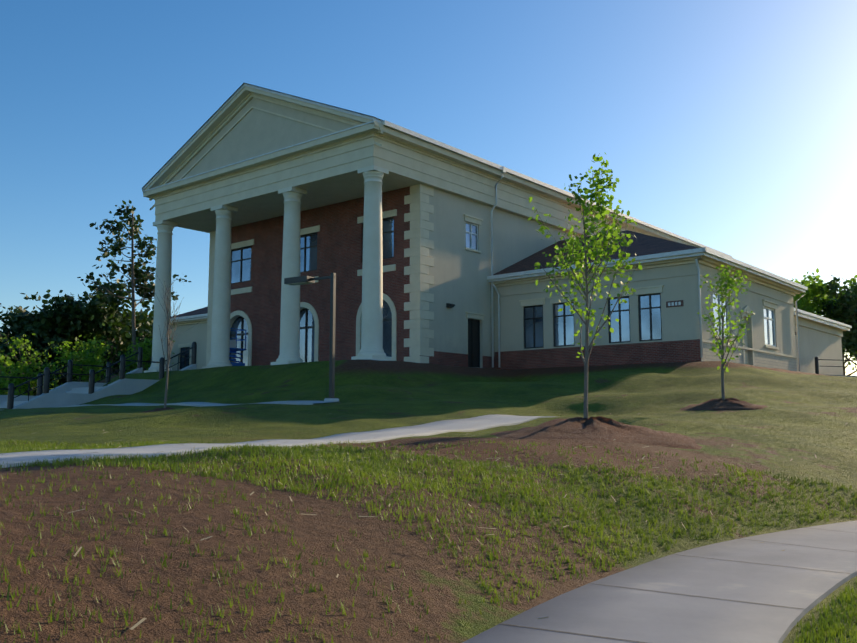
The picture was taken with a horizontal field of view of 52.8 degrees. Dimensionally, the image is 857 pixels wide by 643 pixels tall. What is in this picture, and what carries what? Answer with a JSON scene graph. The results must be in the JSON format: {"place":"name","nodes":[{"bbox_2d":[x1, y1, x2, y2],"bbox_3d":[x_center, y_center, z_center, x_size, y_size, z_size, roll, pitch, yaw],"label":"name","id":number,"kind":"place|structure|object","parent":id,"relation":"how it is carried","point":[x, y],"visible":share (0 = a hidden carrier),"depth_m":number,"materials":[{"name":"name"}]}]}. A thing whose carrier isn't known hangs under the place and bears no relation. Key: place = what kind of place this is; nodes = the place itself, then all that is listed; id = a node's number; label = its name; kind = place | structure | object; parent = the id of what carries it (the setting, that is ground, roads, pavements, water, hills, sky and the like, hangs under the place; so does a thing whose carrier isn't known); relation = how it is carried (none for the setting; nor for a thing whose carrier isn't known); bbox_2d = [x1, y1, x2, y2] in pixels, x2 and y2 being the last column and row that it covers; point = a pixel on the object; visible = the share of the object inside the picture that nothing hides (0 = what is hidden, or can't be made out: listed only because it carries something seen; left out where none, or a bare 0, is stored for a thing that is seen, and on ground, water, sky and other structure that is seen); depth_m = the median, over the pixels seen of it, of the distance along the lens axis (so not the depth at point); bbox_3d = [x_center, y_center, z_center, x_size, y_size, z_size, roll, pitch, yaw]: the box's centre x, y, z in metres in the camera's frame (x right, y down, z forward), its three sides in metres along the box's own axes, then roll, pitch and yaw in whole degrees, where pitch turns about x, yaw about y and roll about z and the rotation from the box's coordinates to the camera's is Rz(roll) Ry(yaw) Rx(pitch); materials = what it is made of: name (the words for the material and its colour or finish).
{"place":"outdoors","nodes":[
{"label":"outdoors","id":0,"kind":"place"},
{"bbox_2d":[0,359,856,642],"bbox_3d":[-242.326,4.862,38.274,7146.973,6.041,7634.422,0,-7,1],"label":"lawn","id":1,"kind":"structure","parent":0,"point":[801,419],"depth_m":9.31,"materials":[{"name":"green plant"}]},
{"bbox_2d":[0,342,22,394],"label":"shrub","id":2,"kind":"object","parent":1,"relation":"on","point":[6,384],"visible":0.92,"depth_m":53.60,"materials":[{"name":"green plant"}]},
{"bbox_2d":[0,335,38,395],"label":"shrub","id":3,"kind":"object","parent":1,"relation":"on","point":[7,351],"visible":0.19,"depth_m":59.71,"materials":[{"name":"green plant"}]},
{"bbox_2d":[0,324,59,395],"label":"shrub","id":4,"kind":"object","parent":1,"relation":"on","point":[34,339],"visible":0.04,"depth_m":62.72,"materials":[{"name":"green plant"}]},
{"bbox_2d":[0,332,62,395],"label":"shrub","id":5,"kind":"object","parent":1,"relation":"on","point":[24,369],"visible":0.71,"depth_m":56.66,"materials":[{"name":"green plant"}]},
{"bbox_2d":[0,289,102,379],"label":"tree","id":6,"kind":"object","parent":1,"relation":"on","point":[20,319],"visible":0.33,"depth_m":63.01,"materials":[{"name":"green plant"}]},
{"bbox_2d":[29,290,128,389],"bbox_3d":[-27.106,4.177,64.439,7.239,12.798,8.125,0,-7,1],"label":"tree","id":7,"kind":"object","parent":1,"relation":"on","point":[71,319],"visible":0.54,"depth_m":62.82,"materials":[{"name":"green plant"}]},
{"bbox_2d":[41,323,116,381],"bbox_3d":[-23.890,3.612,59.101,6.086,6.916,4.962,-4,-8,32],"label":"shrub","id":8,"kind":"object","parent":1,"relation":"on","point":[86,356],"visible":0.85,"depth_m":58.46,"materials":[{"name":"green plant"}]},
{"bbox_2d":[0,364,196,408],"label":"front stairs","id":9,"kind":"structure","parent":1,"relation":"on","point":[70,393],"depth_m":39.95,"materials":[{"name":"concrete"}]},
{"bbox_2d":[0,342,196,408],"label":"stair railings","id":10,"kind":"object","parent":9,"relation":"on","point":[43,382],"visible":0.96,"depth_m":41.05,"materials":[{"name":"black paint"}]},
{"bbox_2d":[60,279,150,381],"bbox_3d":[-25.167,3.781,66.391,6.748,13.639,9.112,0,-7,1],"label":"tree","id":11,"kind":"object","parent":1,"relation":"on","point":[116,322],"visible":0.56,"depth_m":64.84,"materials":[{"name":"green plant"}]},
{"bbox_2d":[106,307,153,370],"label":"tree","id":12,"kind":"object","parent":1,"relation":"on","point":[142,316],"visible":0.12,"depth_m":70.35,"materials":[{"name":"green plant"}]},
{"bbox_2d":[77,200,190,370],"bbox_3d":[-20.864,-0.741,60.971,7.400,15.772,5.390,5,-9,-39],"label":"pine tree","id":13,"kind":"object","parent":1,"relation":"on","point":[138,276],"visible":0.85,"depth_m":60.98,"materials":[{"name":"green plant"}]},
{"bbox_2d":[99,333,174,380],"bbox_3d":[-19.678,3.616,58.419,4.658,5.938,5.527,-6,-9,40],"label":"shrub","id":14,"kind":"object","parent":1,"relation":"on","point":[148,350],"visible":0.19,"depth_m":58.58,"materials":[{"name":"green plant"}]},
{"bbox_2d":[126,298,153,327],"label":"tree","id":15,"kind":"object","parent":1,"relation":"on","point":[146,304],"visible":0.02,"depth_m":78.20,"materials":[{"name":"green plant"}]},
{"bbox_2d":[136,320,152,369],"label":"shrub","id":16,"kind":"object","parent":1,"relation":"on","point":[151,327],"depth_m":70.99,"materials":[{"name":"green plant"}]},
{"bbox_2d":[139,407,174,412],"bbox_3d":[-8.720,2.974,28.606,1.903,0.288,1.909,2,-7,-20],"label":"mulch bed","id":17,"kind":"object","parent":1,"relation":"on","point":[161,409],"visible":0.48,"depth_m":28.26,"materials":[{"name":"brown soil"}]},
{"bbox_2d":[156,276,197,407],"bbox_3d":[-8.542,0.859,29.096,1.167,4.748,1.636,0,-7,1],"label":"bare sapling","id":18,"kind":"object","parent":1,"relation":"on","point":[168,355],"visible":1,"depth_m":28.75,"materials":[{"name":"brown plant"}]},
{"bbox_2d":[169,307,207,370],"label":"wing","id":19,"kind":"structure","parent":1,"relation":"on","point":[187,338],"depth_m":61.49,"materials":[{"name":"beige paint"}]},
{"bbox_2d":[47,400,335,407],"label":"walkway","id":20,"kind":"structure","parent":1,"relation":"on","point":[203,404],"depth_m":31.18,"materials":[{"name":"concrete"}]},
{"bbox_2d":[229,328,245,365],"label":"door","id":21,"kind":"structure","parent":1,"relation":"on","point":[233,347],"depth_m":46.31,"materials":[{"name":"blue glass"}]},
{"bbox_2d":[144,165,391,372],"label":"portico columns","id":22,"kind":"structure","parent":1,"relation":"on","point":[372,313],"depth_m":40.90,"materials":[{"name":"paint"}]},
{"bbox_2d":[0,414,555,467],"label":"walkway","id":23,"kind":"structure","parent":1,"relation":"on","point":[478,423],"depth_m":14.54,"materials":[{"name":"concrete"}]},
{"bbox_2d":[284,273,338,400],"bbox_3d":[-3.898,0.696,28.974,2.200,4.550,0.488,-4,-8,32],"label":"street lamp","id":24,"kind":"object","parent":1,"relation":"on","point":[299,280],"visible":0.81,"depth_m":28.59,"materials":[{"name":"metal"}]},
{"bbox_2d":[229,186,580,367],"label":"block walls","id":25,"kind":"structure","parent":1,"relation":"on","point":[331,238],"depth_m":43.61,"materials":[{"name":"brick"}]},
{"bbox_2d":[206,184,433,365],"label":"quoins","id":26,"kind":"object","parent":25,"relation":"attached to","point":[416,342],"visible":0.83,"depth_m":40.30,"materials":[{"name":"beige stone"}]},
{"bbox_2d":[142,83,731,256],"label":"pediment and entablature","id":27,"kind":"structure","parent":25,"relation":"on","point":[248,151],"depth_m":43.04,"materials":[{"name":"beige paint"}]},
{"bbox_2d":[142,83,732,257],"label":"roof","id":28,"kind":"structure","parent":25,"relation":"on","point":[221,107],"depth_m":44.04,"materials":[{"name":"paint"}]},
{"bbox_2d":[2,404,845,629],"bbox_3d":[1.515,2.218,14.884,22.878,2.140,21.129,0,-7,1],"label":"straw debris","id":29,"kind":"object","parent":1,"relation":"on","point":[136,624],"visible":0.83,"depth_m":9.15,"materials":[{"name":"beige plant"}]},
{"bbox_2d":[0,438,856,642],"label":"grass tufts","id":30,"kind":"object","parent":1,"relation":"on","point":[341,468],"visible":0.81,"depth_m":9.61,"materials":[{"name":"green plant"}]},
{"bbox_2d":[528,152,641,418],"bbox_3d":[3.157,-0.518,17.130,1.928,5.818,2.068,-3,-7,25],"label":"tree","id":31,"kind":"object","parent":1,"relation":"on","point":[602,242],"visible":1,"depth_m":17.22,"materials":[{"name":"green plant"}]},
{"bbox_2d":[489,416,701,449],"bbox_3d":[3.128,2.184,16.905,4.058,0.658,4.045,0,-7,1],"label":"mound","id":32,"kind":"object","parent":1,"relation":"on","point":[600,428],"visible":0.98,"depth_m":15.82,"materials":[{"name":"brown soil"}]},
{"bbox_2d":[487,230,807,371],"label":"wing","id":33,"kind":"structure","parent":1,"relation":"on","point":[656,315],"depth_m":40.94,"materials":[{"name":"beige paint"}]},
{"bbox_2d":[490,166,803,370],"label":"downspouts","id":34,"kind":"object","parent":33,"relation":"on","point":[503,171],"visible":0.96,"depth_m":43.99,"materials":[{"name":"beige metal"}]},
{"bbox_2d":[679,398,766,410],"bbox_3d":[8.061,2.290,23.507,2.400,0.419,2.418,-4,-8,28],"label":"mound","id":35,"kind":"object","parent":1,"relation":"on","point":[720,404],"visible":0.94,"depth_m":22.95,"materials":[{"name":"brown soil"}]},
{"bbox_2d":[697,264,753,400],"bbox_3d":[8.100,0.438,23.646,1.448,4.045,1.874,5,-8,-37],"label":"tree","id":36,"kind":"object","parent":1,"relation":"on","point":[728,280],"visible":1,"depth_m":23.64,"materials":[{"name":"green plant"}]},
{"bbox_2d":[794,308,851,374],"bbox_3d":[20.573,1.346,57.008,10.000,5.300,15.450,-5,-9,40],"label":"annex","id":37,"kind":"object","parent":1,"relation":"on","point":[820,337],"visible":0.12,"depth_m":55.45,"materials":[{"name":"paint"}]},
{"bbox_2d":[791,268,855,314],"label":"tree","id":38,"kind":"object","parent":1,"relation":"on","point":[814,288],"visible":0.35,"depth_m":82.87,"materials":[{"name":"green plant"}]},
{"bbox_2d":[813,275,856,365],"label":"tree","id":39,"kind":"object","parent":1,"relation":"on","point":[847,304],"visible":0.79,"depth_m":81.80,"materials":[{"name":"green plant"}]},
{"bbox_2d":[815,356,856,376],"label":"railing","id":40,"kind":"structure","parent":1,"relation":"on","point":[816,365],"depth_m":53.27,"materials":[{"name":"metal"}]},
{"bbox_2d":[828,275,856,374],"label":"tree","id":41,"kind":"object","parent":1,"relation":"on","point":[850,282],"depth_m":92.58,"materials":[{"name":"green plant"}]},
{"bbox_2d":[834,283,856,331],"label":"tree","id":42,"kind":"object","parent":1,"relation":"on","point":[853,286],"visible":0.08,"depth_m":87.58,"materials":[{"name":"green plant"}]},
{"bbox_2d":[0,0,856,375],"label":"sky","id":43,"kind":"structure","parent":0,"point":[729,127],"materials":[{"name":"blue"}]},
{"bbox_2d":[462,521,856,642],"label":"sidewalk","id":44,"kind":"structure","parent":0,"point":[752,589],"depth_m":7.22,"materials":[{"name":"concrete"}]}
]}

